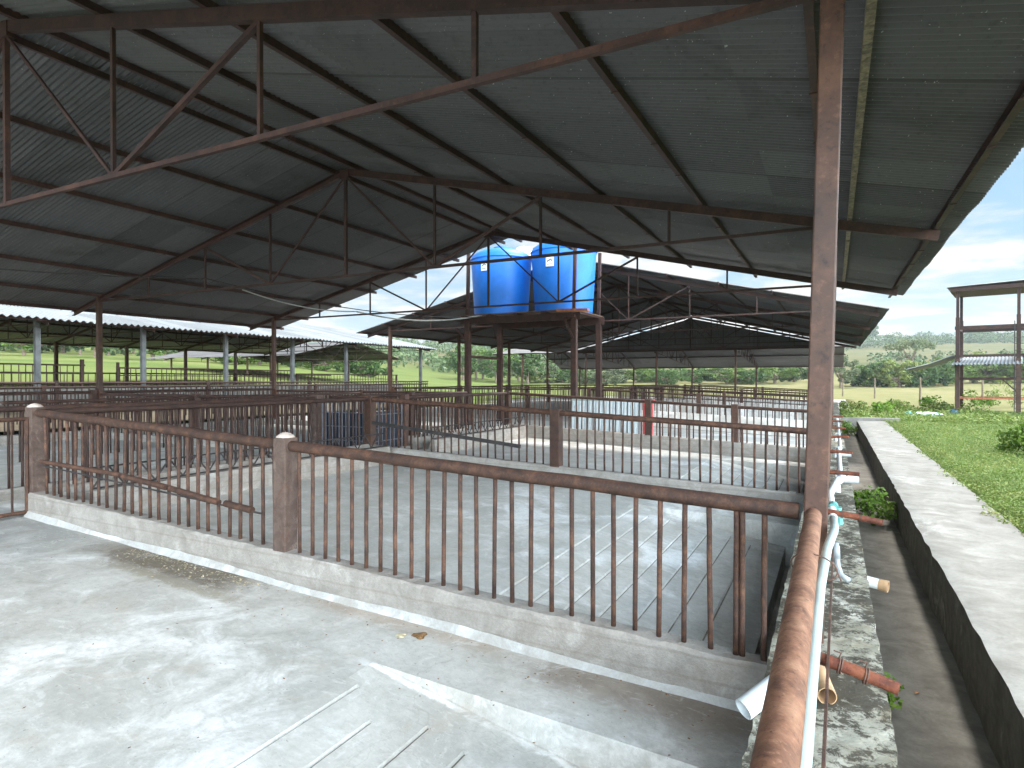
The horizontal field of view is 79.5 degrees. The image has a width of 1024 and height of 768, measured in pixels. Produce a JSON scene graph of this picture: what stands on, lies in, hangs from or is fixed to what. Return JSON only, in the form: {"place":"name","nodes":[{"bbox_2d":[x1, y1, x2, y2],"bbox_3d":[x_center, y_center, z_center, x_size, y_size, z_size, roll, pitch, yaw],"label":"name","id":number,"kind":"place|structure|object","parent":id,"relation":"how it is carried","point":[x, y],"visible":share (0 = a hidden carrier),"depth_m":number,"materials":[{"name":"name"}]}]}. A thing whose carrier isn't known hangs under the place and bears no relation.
{"place":"outdoors","nodes":[
{"label":"outdoors","id":0,"kind":"place"},
{"bbox_2d":[0,393,453,431],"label":"yard","id":1,"kind":"structure","parent":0,"point":[16,427],"depth_m":20.90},
{"bbox_2d":[1,372,330,386],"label":"pen railing","id":2,"kind":"object","parent":1,"relation":"on","point":[88,373],"visible":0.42,"depth_m":29.66,"materials":[{"name":"brown metal"}]},
{"bbox_2d":[0,385,401,404],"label":"kerb wall","id":3,"kind":"structure","parent":1,"relation":"on","point":[10,398],"depth_m":24.31,"materials":[{"name":"concrete"}]},
{"bbox_2d":[0,359,84,386],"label":"pen railing","id":4,"kind":"object","parent":3,"relation":"on","point":[81,365],"visible":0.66,"depth_m":20.46,"materials":[{"name":"brown metal"}]},
{"bbox_2d":[116,362,289,385],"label":"pen railing","id":5,"kind":"object","parent":3,"relation":"on","point":[118,368],"visible":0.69,"depth_m":24.70,"materials":[{"name":"brown metal"}]},
{"bbox_2d":[296,373,396,383],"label":"pen railing","id":6,"kind":"object","parent":3,"relation":"on","point":[297,376],"visible":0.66,"depth_m":32.92,"materials":[{"name":"brown metal"}]},
{"bbox_2d":[0,381,427,409],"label":"pen railing","id":7,"kind":"object","parent":1,"relation":"on","point":[56,383],"visible":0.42,"depth_m":22.81,"materials":[{"name":"brown metal"}]},
{"bbox_2d":[0,304,436,399],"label":"open barn","id":8,"kind":"structure","parent":1,"relation":"on","point":[36,327],"depth_m":28.86,"materials":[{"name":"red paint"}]},
{"bbox_2d":[0,416,805,767],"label":"floor","id":9,"kind":"structure","parent":0,"point":[216,662],"depth_m":3.78,"materials":[{"name":"concrete"}]},
{"bbox_2d":[0,416,299,445],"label":"kerb wall","id":10,"kind":"structure","parent":9,"relation":"on","point":[3,440],"depth_m":14.71,"materials":[{"name":"concrete"}]},
{"bbox_2d":[0,388,272,434],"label":"pen railing","id":11,"kind":"object","parent":10,"relation":"on","point":[93,393],"visible":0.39,"depth_m":15.48,"materials":[{"name":"brown metal"}]},
{"bbox_2d":[1,392,360,461],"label":"pen railing","id":12,"kind":"object","parent":9,"relation":"on","point":[109,400],"visible":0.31,"depth_m":12.71,"materials":[{"name":"brown metal"}]},
{"bbox_2d":[103,432,271,450],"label":"kerb wall","id":13,"kind":"structure","parent":9,"relation":"on","point":[153,439],"depth_m":13.85,"materials":[{"name":"concrete"}]},
{"bbox_2d":[98,392,301,437],"bbox_3d":[-6.990,0.816,13.535,7.225,1.221,0.138,0,0,28],"label":"pen railing","id":14,"kind":"object","parent":13,"relation":"on","point":[101,395],"visible":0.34,"depth_m":13.25,"materials":[{"name":"brown metal"}]},
{"bbox_2d":[117,549,259,592],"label":"husk litter","id":15,"kind":"object","parent":9,"relation":"on","point":[189,567],"visible":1,"depth_m":4.98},
{"bbox_2d":[70,432,389,510],"bbox_3d":[-3.480,1.162,8.730,0.550,0.605,4.867,0,0,28],"label":"feed trough","id":16,"kind":"object","parent":9,"relation":"on","point":[306,466],"visible":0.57,"depth_m":7.83,"materials":[{"name":"concrete"}]},
{"bbox_2d":[0,428,464,501],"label":"kerb wall","id":17,"kind":"structure","parent":9,"relation":"on","point":[18,491],"depth_m":7.96,"materials":[{"name":"concrete"}]},
{"bbox_2d":[0,395,322,488],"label":"pen railing","id":18,"kind":"object","parent":17,"relation":"on","point":[9,409],"visible":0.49,"depth_m":9.21,"materials":[{"name":"brown metal"}]},
{"bbox_2d":[322,401,362,446],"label":"pen gate","id":19,"kind":"structure","parent":18,"relation":"attached to","point":[344,427],"depth_m":11.55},
{"bbox_2d":[329,391,467,435],"bbox_3d":[-2.390,0.805,14.317,0.137,1.231,5.051,0,0,28],"label":"pen railing","id":20,"kind":"object","parent":17,"relation":"on","point":[383,395],"visible":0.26,"depth_m":14.35,"materials":[{"name":"brown metal"}]},
{"bbox_2d":[274,419,464,430],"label":"kerb wall","id":21,"kind":"structure","parent":9,"relation":"on","point":[294,422],"depth_m":19.19,"materials":[{"name":"concrete"}]},
{"bbox_2d":[273,389,461,426],"bbox_3d":[-4.508,0.782,18.275,7.218,1.221,0.136,0,0,28],"label":"pen railing","id":22,"kind":"object","parent":21,"relation":"on","point":[277,391],"visible":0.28,"depth_m":18.17,"materials":[{"name":"brown metal"}]},
{"bbox_2d":[23,491,767,711],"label":"kerb wall","id":23,"kind":"structure","parent":9,"relation":"on","point":[716,675],"depth_m":4.01,"materials":[{"name":"concrete"}]},
{"bbox_2d":[25,403,798,661],"bbox_3d":[-1.829,0.864,4.840,7.414,1.300,0.150,0,0,28],"label":"pen railing","id":24,"kind":"object","parent":23,"relation":"on","point":[288,448],"visible":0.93,"depth_m":4.37,"materials":[{"name":"metal"}]},
{"bbox_2d":[0,417,29,517],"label":"pen gate","id":25,"kind":"structure","parent":24,"relation":"attached to","point":[26,451],"depth_m":6.42,"materials":[{"name":"metal"}]},
{"bbox_2d":[413,416,525,451],"bbox_3d":[-0.803,1.126,13.852,0.550,0.605,4.007,0,0,28],"label":"feed trough","id":26,"kind":"object","parent":9,"relation":"on","point":[507,433],"visible":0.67,"depth_m":13.30,"materials":[{"name":"concrete"}]},
{"bbox_2d":[0,0,1023,643],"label":"open barn","id":27,"kind":"structure","parent":9,"relation":"on","point":[330,152],"depth_m":7.14,"materials":[{"name":"red paint"}]},
{"bbox_2d":[0,268,480,317],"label":"cable","id":28,"kind":"object","parent":27,"relation":"hanging from","point":[216,281],"visible":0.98,"depth_m":13.20,"materials":[{"name":"metal"}]},
{"bbox_2d":[242,289,481,320],"bbox_3d":[-4.203,-2.110,17.658,7.039,0.418,1.613,0,1,-37],"label":"hose","id":29,"kind":"object","parent":27,"relation":"hanging from","point":[360,312],"visible":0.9,"depth_m":18.34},
{"bbox_2d":[749,508,900,767],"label":"pipe rail","id":30,"kind":"object","parent":27,"relation":"attached to","point":[779,739],"visible":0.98,"depth_m":1.45,"materials":[{"name":"metal"}]},
{"bbox_2d":[800,515,838,767],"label":"water pipe","id":31,"kind":"object","parent":30,"relation":"attached to","point":[811,698],"visible":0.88,"depth_m":1.65,"materials":[{"name":"white plastic"}]},
{"bbox_2d":[821,546,833,767],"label":"angle bar","id":32,"kind":"object","parent":30,"relation":"attached to","point":[824,745],"visible":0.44,"depth_m":1.53,"materials":[{"name":"metal"}]},
{"bbox_2d":[828,416,882,525],"bbox_3d":[4.114,0.654,7.755,0.365,0.145,10.550,0,0,28],"label":"pipe rail","id":33,"kind":"object","parent":27,"relation":"attached to","point":[858,517],"visible":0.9,"depth_m":3.42,"materials":[{"name":"metal"}]},
{"bbox_2d":[828,418,843,524],"bbox_3d":[4.278,0.766,8.094,0.113,0.199,10.701,0,0,28],"label":"water pipe","id":34,"kind":"object","parent":33,"relation":"attached to","point":[835,487],"visible":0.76,"depth_m":4.60,"materials":[{"name":"white plastic"}]},
{"bbox_2d":[455,248,604,424],"bbox_3d":[0.689,-1.241,19.463,4.622,5.851,2.750,0,0,28],"label":"tank stand","id":35,"kind":"object","parent":9,"relation":"on","point":[574,316],"visible":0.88,"depth_m":19.38,"materials":[{"name":"red paint"}]},
{"bbox_2d":[470,246,531,313],"bbox_3d":[-0.346,-3.358,20.075,2.044,2.380,2.041,0,0,28],"label":"water tank","id":36,"kind":"object","parent":35,"relation":"on","point":[509,282],"visible":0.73,"depth_m":19.28,"materials":[{"name":"plastic"}]},
{"bbox_2d":[530,243,597,312],"bbox_3d":[1.601,-3.321,19.056,2.081,2.320,2.081,0,0,28],"label":"water tank","id":37,"kind":"object","parent":35,"relation":"on","point":[544,271],"visible":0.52,"depth_m":18.25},
{"bbox_2d":[371,445,803,513],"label":"kerb wall","id":38,"kind":"structure","parent":9,"relation":"on","point":[759,492],"depth_m":8.93,"materials":[{"name":"concrete"}]},
{"bbox_2d":[364,395,805,492],"bbox_3d":[0.625,0.852,9.551,7.430,1.258,0.171,0,0,28],"label":"pen railing","id":39,"kind":"object","parent":38,"relation":"on","point":[556,436],"visible":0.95,"depth_m":9.42,"materials":[{"name":"metal"}]},
{"bbox_2d":[572,399,641,432],"bbox_3d":[2.472,0.901,16.382,2.000,1.010,0.135,0,0,32],"label":"sheet panel","id":40,"kind":"object","parent":9,"relation":"on","point":[618,410],"visible":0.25,"depth_m":16.34,"materials":[{"name":"white plastic"}]},
{"bbox_2d":[508,423,805,461],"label":"kerb wall","id":41,"kind":"structure","parent":9,"relation":"on","point":[747,449],"depth_m":13.88,"materials":[{"name":"concrete"}]},
{"bbox_2d":[504,391,806,447],"bbox_3d":[3.108,0.831,14.290,7.420,1.282,0.153,0,0,28],"label":"pen railing","id":42,"kind":"object","parent":41,"relation":"on","point":[736,413],"visible":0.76,"depth_m":14.04,"materials":[{"name":"metal"}]},
{"bbox_2d":[742,439,897,767],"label":"edge wall","id":43,"kind":"structure","parent":9,"relation":"on","point":[860,731],"depth_m":2.81,"materials":[{"name":"concrete"}]},
{"bbox_2d":[735,675,769,719],"bbox_3d":[1.008,1.192,2.404,0.295,0.182,0.080,0,0,-22],"label":"drain pipe","id":44,"kind":"object","parent":43,"relation":"on","point":[749,703],"visible":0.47,"depth_m":2.36,"materials":[{"name":"white plastic"}]},
{"bbox_2d":[817,665,836,703],"bbox_3d":[1.304,1.239,2.611,0.079,0.094,0.311,0,0,16],"label":"drain pipe","id":45,"kind":"object","parent":43,"relation":"on","point":[832,696],"visible":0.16,"depth_m":2.50,"materials":[{"name":"plastic"}]},
{"bbox_2d":[834,542,850,582],"bbox_3d":[2.116,1.146,3.960,0.050,0.234,0.139,0,0,-13],"label":"drain elbow","id":46,"kind":"object","parent":43,"relation":"on","point":[844,577],"visible":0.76,"depth_m":3.97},
{"bbox_2d":[867,576,889,592],"bbox_3d":[2.456,1.360,4.221,0.224,0.090,0.079,0,1,44],"label":"drain pipe","id":47,"kind":"object","parent":43,"relation":"attached to","point":[880,584],"visible":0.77,"depth_m":4.17,"materials":[{"name":"white plastic"}]},
{"bbox_2d":[0,341,1023,532],"bbox_3d":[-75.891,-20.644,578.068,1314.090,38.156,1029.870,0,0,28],"label":"ground","id":48,"kind":"structure","parent":0,"point":[437,378],"depth_m":72.53,"materials":[{"name":"plant"}]},
{"bbox_2d":[0,383,427,424],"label":"pen railing","id":49,"kind":"object","parent":48,"relation":"on","point":[44,388],"visible":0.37,"depth_m":20.73,"materials":[{"name":"brown metal"}]},
{"bbox_2d":[146,342,401,380],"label":"open barn","id":50,"kind":"structure","parent":48,"relation":"on","point":[366,355],"depth_m":57.22,"materials":[{"name":"red paint"}]},
{"bbox_2d":[302,361,350,370],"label":"shrub","id":51,"kind":"object","parent":48,"relation":"on","point":[325,366],"visible":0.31,"depth_m":98.22,"materials":[{"name":"green plant"}]},
{"bbox_2d":[350,360,392,376],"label":"shrub","id":52,"kind":"object","parent":48,"relation":"on","point":[374,367],"visible":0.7,"depth_m":91.04,"materials":[{"name":"green plant"}]},
{"bbox_2d":[445,346,481,379],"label":"tree","id":53,"kind":"object","parent":48,"relation":"on","point":[453,363],"visible":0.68,"depth_m":138.64,"materials":[{"name":"green plant"}]},
{"bbox_2d":[479,350,511,382],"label":"tree","id":54,"kind":"object","parent":48,"relation":"on","point":[487,353],"visible":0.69,"depth_m":139.37,"materials":[{"name":"green plant"}]},
{"bbox_2d":[0,331,1023,377],"bbox_3d":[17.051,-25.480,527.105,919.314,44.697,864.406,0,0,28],"label":"forest","id":55,"kind":"object","parent":48,"relation":"on","point":[404,353],"visible":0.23,"depth_m":256.40,"materials":[{"name":"plant"}]},
{"bbox_2d":[511,354,545,383],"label":"tree","id":56,"kind":"object","parent":48,"relation":"on","point":[529,362],"visible":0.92,"depth_m":138.96,"materials":[{"name":"green plant"}]},
{"bbox_2d":[556,369,591,382],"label":"tree","id":57,"kind":"object","parent":48,"relation":"on","point":[569,375],"visible":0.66,"depth_m":132.35,"materials":[{"name":"green plant"}]},
{"bbox_2d":[589,371,623,384],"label":"shrub","id":58,"kind":"object","parent":48,"relation":"on","point":[606,375],"visible":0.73,"depth_m":133.16,"materials":[{"name":"green plant"}]},
{"bbox_2d":[648,368,681,384],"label":"shrub","id":59,"kind":"object","parent":48,"relation":"on","point":[672,373],"visible":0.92,"depth_m":135.36,"materials":[{"name":"green plant"}]},
{"bbox_2d":[678,368,710,382],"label":"shrub","id":60,"kind":"object","parent":48,"relation":"on","point":[701,378],"visible":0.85,"depth_m":140.91,"materials":[{"name":"green plant"}]},
{"bbox_2d":[703,368,745,383],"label":"tree","id":61,"kind":"object","parent":48,"relation":"on","point":[714,374],"visible":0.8,"depth_m":134.64,"materials":[{"name":"green plant"}]},
{"bbox_2d":[737,370,766,383],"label":"shrub","id":62,"kind":"object","parent":48,"relation":"on","point":[751,380],"visible":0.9,"depth_m":131.38,"materials":[{"name":"green plant"}]},
{"bbox_2d":[754,367,798,383],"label":"tree","id":63,"kind":"object","parent":48,"relation":"on","point":[774,377],"visible":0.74,"depth_m":133.08,"materials":[{"name":"green plant"}]},
{"bbox_2d":[777,367,807,381],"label":"shrub","id":64,"kind":"object","parent":48,"relation":"on","point":[802,375],"visible":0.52,"depth_m":142.48,"materials":[{"name":"green plant"}]},
{"bbox_2d":[834,355,860,387],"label":"tree","id":65,"kind":"object","parent":48,"relation":"on","point":[853,370],"visible":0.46,"depth_m":110.97,"materials":[{"name":"green plant"}]},
{"bbox_2d":[850,365,881,386],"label":"tree","id":66,"kind":"object","parent":48,"relation":"on","point":[865,382],"visible":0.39,"depth_m":114.58,"materials":[{"name":"green plant"}]},
{"bbox_2d":[841,417,900,431],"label":"gutter end wall","id":67,"kind":"structure","parent":48,"relation":"on","point":[853,420],"depth_m":24.60,"materials":[{"name":"concrete"}]},
{"bbox_2d":[857,361,897,386],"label":"shrub","id":68,"kind":"object","parent":48,"relation":"on","point":[871,366],"visible":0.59,"depth_m":114.04,"materials":[{"name":"green plant"}]},
{"bbox_2d":[871,401,893,412],"bbox_3d":[18.069,1.133,29.976,0.989,0.628,0.914,0,0,28],"label":"weed","id":69,"kind":"object","parent":48,"relation":"on","point":[878,406],"visible":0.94,"depth_m":29.82,"materials":[{"name":"green plant"}]},
{"bbox_2d":[873,360,923,386],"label":"shrub","id":70,"kind":"object","parent":48,"relation":"on","point":[888,379],"visible":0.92,"depth_m":111.38,"materials":[{"name":"green plant"}]},
{"bbox_2d":[883,338,936,362],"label":"tree","id":71,"kind":"object","parent":48,"relation":"on","point":[903,345],"visible":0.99,"depth_m":133.38,"materials":[{"name":"green plant"}]},
{"bbox_2d":[893,360,930,386],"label":"shrub","id":72,"kind":"object","parent":48,"relation":"on","point":[903,367],"visible":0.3,"depth_m":112.21,"materials":[{"name":"green plant"}]},
{"bbox_2d":[903,360,942,386],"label":"shrub","id":73,"kind":"object","parent":48,"relation":"on","point":[928,377],"visible":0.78,"depth_m":109.34,"materials":[{"name":"green plant"}]},
{"bbox_2d":[839,404,1023,423],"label":"tall grass","id":74,"kind":"structure","parent":48,"relation":"on","point":[861,413],"depth_m":26.68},
{"bbox_2d":[839,400,867,410],"bbox_3d":[18.257,1.142,32.987,1.373,0.569,1.184,0,1,43],"label":"weed","id":75,"kind":"object","parent":74,"relation":"on","point":[846,404],"visible":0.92,"depth_m":32.91,"materials":[{"name":"green plant"}]},
{"bbox_2d":[926,362,954,385],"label":"shrub","id":76,"kind":"object","parent":48,"relation":"on","point":[945,379],"visible":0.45,"depth_m":111.72,"materials":[{"name":"green plant"}]},
{"bbox_2d":[906,279,1023,412],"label":"frame tower","id":77,"kind":"structure","parent":48,"relation":"on","point":[960,361],"depth_m":31.56,"materials":[{"name":"red paint"}]},
{"bbox_2d":[961,389,996,408],"bbox_3d":[25.074,0.851,33.068,1.637,1.148,1.244,0,0,-9],"label":"bush","id":78,"kind":"object","parent":48,"relation":"on","point":[987,401],"visible":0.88,"depth_m":33.02,"materials":[{"name":"green plant"}]},
{"bbox_2d":[964,352,1008,382],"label":"shrub","id":79,"kind":"object","parent":48,"relation":"on","point":[999,367],"visible":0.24,"depth_m":120.09,"materials":[{"name":"green plant"}]},
{"bbox_2d":[978,364,1023,382],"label":"shrub","id":80,"kind":"object","parent":48,"relation":"on","point":[989,369],"visible":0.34,"depth_m":118.70,"materials":[{"name":"green plant"}]},
{"bbox_2d":[996,423,1023,450],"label":"bush","id":81,"kind":"object","parent":48,"relation":"on","point":[1017,435],"visible":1,"depth_m":13.60,"materials":[{"name":"green plant"}]},
{"bbox_2d":[357,396,848,438],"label":"floor","id":82,"kind":"structure","parent":0,"point":[568,409],"depth_m":29.59,"materials":[{"name":"grey concrete"}]},
{"bbox_2d":[392,387,554,416],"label":"pen railing","id":83,"kind":"object","parent":82,"relation":"on","point":[488,389],"visible":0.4,"depth_m":23.10,"materials":[{"name":"brown metal"}]},
{"bbox_2d":[399,384,570,402],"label":"pen railing","id":84,"kind":"object","parent":82,"relation":"on","point":[504,390],"visible":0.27,"depth_m":35.47,"materials":[{"name":"brown metal"}]},
{"bbox_2d":[458,385,593,408],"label":"pen railing","id":85,"kind":"object","parent":82,"relation":"on","point":[525,391],"visible":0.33,"depth_m":28.11,"materials":[{"name":"brown metal"}]},
{"bbox_2d":[555,385,678,409],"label":"pen railing","id":86,"kind":"object","parent":82,"relation":"on","point":[563,389],"visible":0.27,"depth_m":28.15,"materials":[{"name":"brown metal"}]},
{"bbox_2d":[356,262,888,424],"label":"open barn","id":87,"kind":"structure","parent":82,"relation":"on","point":[856,324],"depth_m":29.07,"materials":[{"name":"red paint"}]},
{"bbox_2d":[602,385,699,400],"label":"pen railing","id":88,"kind":"object","parent":82,"relation":"on","point":[670,391],"visible":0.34,"depth_m":28.24,"materials":[{"name":"brown metal"}]},
{"bbox_2d":[493,336,846,397],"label":"open barn","id":89,"kind":"structure","parent":82,"relation":"on","point":[758,358],"depth_m":52.05,"materials":[{"name":"red paint"}]},
{"bbox_2d":[641,410,806,436],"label":"kerb wall","id":90,"kind":"structure","parent":82,"relation":"on","point":[743,420],"depth_m":19.10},
{"bbox_2d":[587,387,806,419],"bbox_3d":[5.872,0.838,19.619,7.369,1.410,0.143,0,0,28],"label":"pen railing","id":91,"kind":"object","parent":90,"relation":"on","point":[590,394],"visible":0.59,"depth_m":19.52,"materials":[{"name":"brown metal"}]},
{"bbox_2d":[655,404,806,419],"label":"kerb wall","id":92,"kind":"structure","parent":82,"relation":"on","point":[728,411],"depth_m":23.93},
{"bbox_2d":[630,386,806,408],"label":"pen railing","id":93,"kind":"object","parent":92,"relation":"on","point":[718,392],"visible":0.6,"depth_m":24.07,"materials":[{"name":"brown metal"}]},
{"bbox_2d":[664,399,806,408],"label":"kerb wall","id":94,"kind":"structure","parent":82,"relation":"on","point":[755,405],"depth_m":28.52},
{"bbox_2d":[661,385,806,405],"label":"pen railing","id":95,"kind":"object","parent":94,"relation":"on","point":[760,391],"visible":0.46,"depth_m":28.67,"materials":[{"name":"brown metal"}]},
{"bbox_2d":[685,396,806,405],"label":"kerb wall","id":96,"kind":"structure","parent":82,"relation":"on","point":[750,400],"depth_m":33.22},
{"bbox_2d":[684,384,807,401],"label":"pen railing","id":97,"kind":"object","parent":96,"relation":"on","point":[754,395],"visible":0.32,"depth_m":33.47,"materials":[{"name":"brown metal"}]},
{"bbox_2d":[831,402,841,438],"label":"edge wall","id":98,"kind":"structure","parent":82,"relation":"on","point":[836,411],"depth_m":21.27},
{"bbox_2d":[294,148,1023,348],"label":"sky","id":99,"kind":"structure","parent":0,"point":[988,245],"materials":[{"name":"white"}]},
{"bbox_2d":[842,432,999,767],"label":"gutter","id":100,"kind":"object","parent":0,"point":[936,721],"visible":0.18,"depth_m":4.57,"materials":[{"name":"concrete"}]},
{"bbox_2d":[853,485,897,525],"bbox_3d":[5.218,1.758,8.854,0.712,0.582,0.691,0,0,28],"label":"weed","id":101,"kind":"object","parent":100,"relation":"on","point":[871,506],"visible":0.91,"depth_m":8.83,"materials":[{"name":"green plant"}]},
{"bbox_2d":[884,671,903,710],"bbox_3d":[2.369,1.956,3.895,0.185,0.253,0.202,0,1,42],"label":"weed","id":102,"kind":"object","parent":100,"relation":"on","point":[890,700],"visible":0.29,"depth_m":3.85,"materials":[{"name":"green plant"}]},
{"bbox_2d":[857,421,1023,767],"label":"walkway","id":103,"kind":"structure","parent":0,"point":[967,558],"depth_m":5.33,"materials":[{"name":"concrete"}]},
{"bbox_2d":[870,409,1023,536],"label":"grass","id":104,"kind":"structure","parent":0,"point":[998,500],"depth_m":12.92,"materials":[{"name":"plant"}]},
{"bbox_3d":[-2.560,1.410,11.301,0.168,0.388,10.560,0,0,28],"label":"kerb wall","id":105,"kind":"object","parent":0,"visible":0},
{"bbox_2d":[45,397,367,493],"bbox_3d":[-3.823,0.754,8.882,0.072,1.009,5.310,0,0,28],"label":"pen railing","id":106,"kind":"object","parent":105,"relation":"on","point":[137,409],"visible":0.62,"depth_m":8.58,"materials":[{"name":"brown metal"}]},
{"bbox_2d":[400,392,507,445],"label":"pen railing","id":107,"kind":"object","parent":105,"relation":"on","point":[415,397],"visible":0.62,"depth_m":13.29,"materials":[{"name":"brown metal"}]},
{"bbox_2d":[376,402,402,446],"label":"pen gate","id":108,"kind":"structure","parent":107,"relation":"attached to","point":[395,431],"depth_m":11.77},
{"bbox_3d":[15.043,1.187,37.169,7.230,1.035,0.168,0,0,28],"label":"kerb wall","id":109,"kind":"object","parent":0,"visible":0},
{"bbox_2d":[698,384,807,399],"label":"pen railing","id":110,"kind":"object","parent":109,"relation":"on","point":[753,387],"visible":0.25,"depth_m":37.23,"materials":[{"name":"brown metal"}]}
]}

